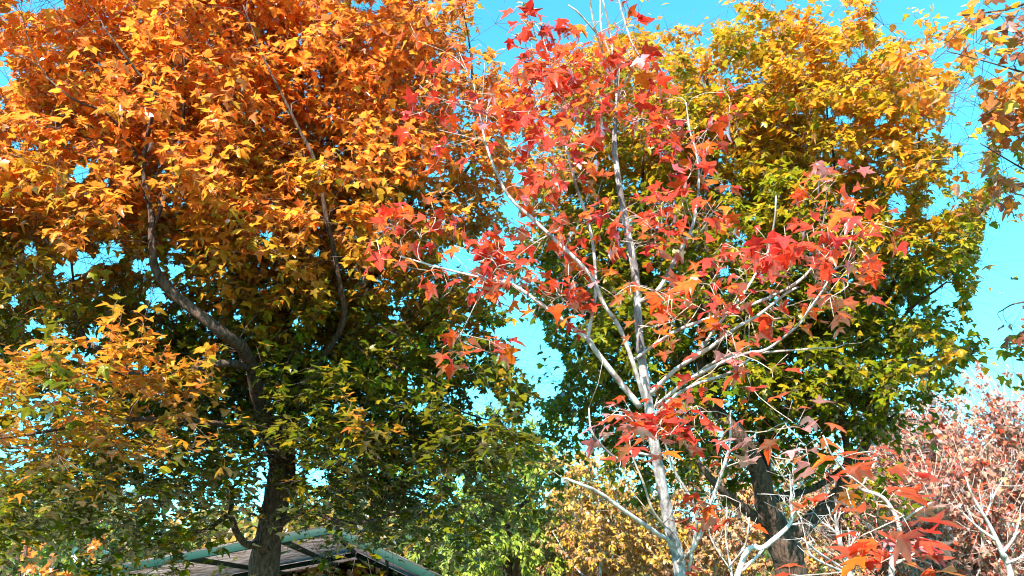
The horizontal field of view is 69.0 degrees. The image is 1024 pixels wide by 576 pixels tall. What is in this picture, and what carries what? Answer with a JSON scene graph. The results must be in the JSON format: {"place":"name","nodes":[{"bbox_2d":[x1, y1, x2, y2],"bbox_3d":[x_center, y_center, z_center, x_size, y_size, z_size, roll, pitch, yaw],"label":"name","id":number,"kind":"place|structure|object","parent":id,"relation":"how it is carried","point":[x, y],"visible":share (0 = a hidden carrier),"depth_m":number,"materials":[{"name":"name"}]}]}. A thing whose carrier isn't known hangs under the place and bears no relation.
{"place":"outdoors","nodes":[
{"label":"outdoors","id":0,"kind":"place"},
{"bbox_2d":[0,0,1023,538],"label":"sky","id":1,"kind":"structure","parent":0,"point":[890,11],"materials":[{"name":"blue"}]},
{"label":"ground","id":2,"kind":"structure","parent":0,"visible":0},
{"bbox_2d":[0,512,112,575],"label":"orange tree","id":3,"kind":"object","parent":2,"relation":"on","point":[45,570],"visible":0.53,"depth_m":10.27,"materials":[{"name":"brown plant"}]},
{"bbox_2d":[0,474,120,575],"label":"green tree","id":4,"kind":"object","parent":2,"relation":"on","point":[41,564],"visible":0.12,"depth_m":14.81,"materials":[{"name":"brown plant"}]},
{"bbox_2d":[93,526,441,575],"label":"shelter","id":5,"kind":"object","parent":2,"relation":"on","point":[296,559],"visible":0.44,"depth_m":14.15,"materials":[{"name":"green metal"}]},
{"bbox_2d":[0,0,581,575],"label":"autumn tree","id":6,"kind":"object","parent":2,"relation":"on","point":[240,170],"visible":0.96,"depth_m":4.71,"materials":[{"name":"brown plant"}]},
{"bbox_2d":[326,456,442,573],"bbox_3d":[-4.370,8.881,26.611,4.916,6.884,4.163,7,-23,-17],"label":"green tree","id":7,"kind":"object","parent":2,"relation":"on","point":[403,474],"visible":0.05,"depth_m":26.47,"materials":[{"name":"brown plant"}]},
{"bbox_2d":[1,464,910,575],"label":"wood","id":8,"kind":"object","parent":2,"relation":"on","point":[346,568],"visible":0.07,"depth_m":24.32,"materials":[{"name":"green plant"}]},
{"bbox_2d":[403,405,589,575],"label":"green tree","id":9,"kind":"object","parent":2,"relation":"on","point":[509,550],"visible":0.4,"depth_m":13.33,"materials":[{"name":"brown plant"}]},
{"bbox_2d":[490,495,636,575],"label":"young tree","id":10,"kind":"object","parent":2,"relation":"on","point":[543,569],"visible":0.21,"depth_m":13.60,"materials":[{"name":"yellow plant"}]},
{"bbox_2d":[528,448,694,575],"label":"young tree","id":11,"kind":"object","parent":2,"relation":"on","point":[594,524],"visible":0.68,"depth_m":12.49,"materials":[{"name":"yellow plant"}]},
{"bbox_2d":[543,496,705,575],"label":"young tree","id":12,"kind":"object","parent":2,"relation":"on","point":[650,569],"visible":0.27,"depth_m":13.20,"materials":[{"name":"yellow plant"}]},
{"bbox_2d":[363,0,908,575],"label":"red sapling","id":13,"kind":"object","parent":2,"relation":"on","point":[771,262],"visible":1,"depth_m":2.86,"materials":[{"name":"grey plant"}]},
{"bbox_2d":[693,499,757,575],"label":"bare sapling","id":14,"kind":"object","parent":2,"relation":"on","point":[735,558],"visible":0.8,"depth_m":5.00,"materials":[{"name":"white plant"}]},
{"bbox_2d":[646,420,811,575],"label":"young tree","id":15,"kind":"object","parent":2,"relation":"on","point":[712,558],"visible":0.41,"depth_m":13.03,"materials":[{"name":"yellow plant"}]},
{"bbox_2d":[469,0,1023,575],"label":"golden tree","id":16,"kind":"object","parent":2,"relation":"on","point":[771,134],"visible":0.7,"depth_m":5.99,"materials":[{"name":"yellow plant"}]},
{"bbox_2d":[732,459,855,575],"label":"bare sapling","id":17,"kind":"object","parent":2,"relation":"on","point":[760,548],"visible":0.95,"depth_m":2.60,"materials":[{"name":"white plant"}]},
{"bbox_2d":[722,434,886,575],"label":"young tree","id":18,"kind":"object","parent":2,"relation":"on","point":[811,563],"visible":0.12,"depth_m":12.95,"materials":[{"name":"yellow plant"}]},
{"bbox_2d":[784,503,859,575],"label":"bare sapling","id":19,"kind":"object","parent":2,"relation":"on","point":[839,539],"visible":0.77,"depth_m":4.19,"materials":[{"name":"white plant"}]},
{"bbox_2d":[783,434,917,575],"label":"pink sapling","id":20,"kind":"object","parent":2,"relation":"on","point":[842,522],"visible":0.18,"depth_m":11.59,"materials":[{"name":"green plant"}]},
{"bbox_2d":[775,435,965,575],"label":"red sapling","id":21,"kind":"object","parent":2,"relation":"on","point":[898,541],"visible":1,"depth_m":1.80,"materials":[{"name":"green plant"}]},
{"bbox_2d":[848,375,979,575],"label":"pink sapling","id":22,"kind":"object","parent":2,"relation":"on","point":[879,464],"visible":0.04,"depth_m":10.95,"materials":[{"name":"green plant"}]},
{"bbox_2d":[832,358,1022,572],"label":"pink sapling","id":23,"kind":"object","parent":2,"relation":"on","point":[914,415],"visible":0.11,"depth_m":10.10,"materials":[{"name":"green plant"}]},
{"bbox_2d":[871,434,1023,575],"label":"pink sapling","id":24,"kind":"object","parent":2,"relation":"on","point":[983,560],"visible":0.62,"depth_m":8.89,"materials":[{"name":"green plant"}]},
{"bbox_2d":[875,0,1023,350],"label":"autumn tree","id":25,"kind":"object","parent":2,"relation":"on","point":[1002,119],"visible":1,"depth_m":4.28,"materials":[{"name":"brown plant"}]},
{"bbox_2d":[876,359,1023,575],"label":"pink sapling","id":26,"kind":"object","parent":2,"relation":"on","point":[1013,447],"visible":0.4,"depth_m":9.33,"materials":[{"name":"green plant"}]},
{"bbox_2d":[952,460,1023,575],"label":"bare sapling","id":27,"kind":"object","parent":2,"relation":"on","point":[1003,554],"visible":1,"depth_m":4.00,"materials":[{"name":"white plant"}]}
]}

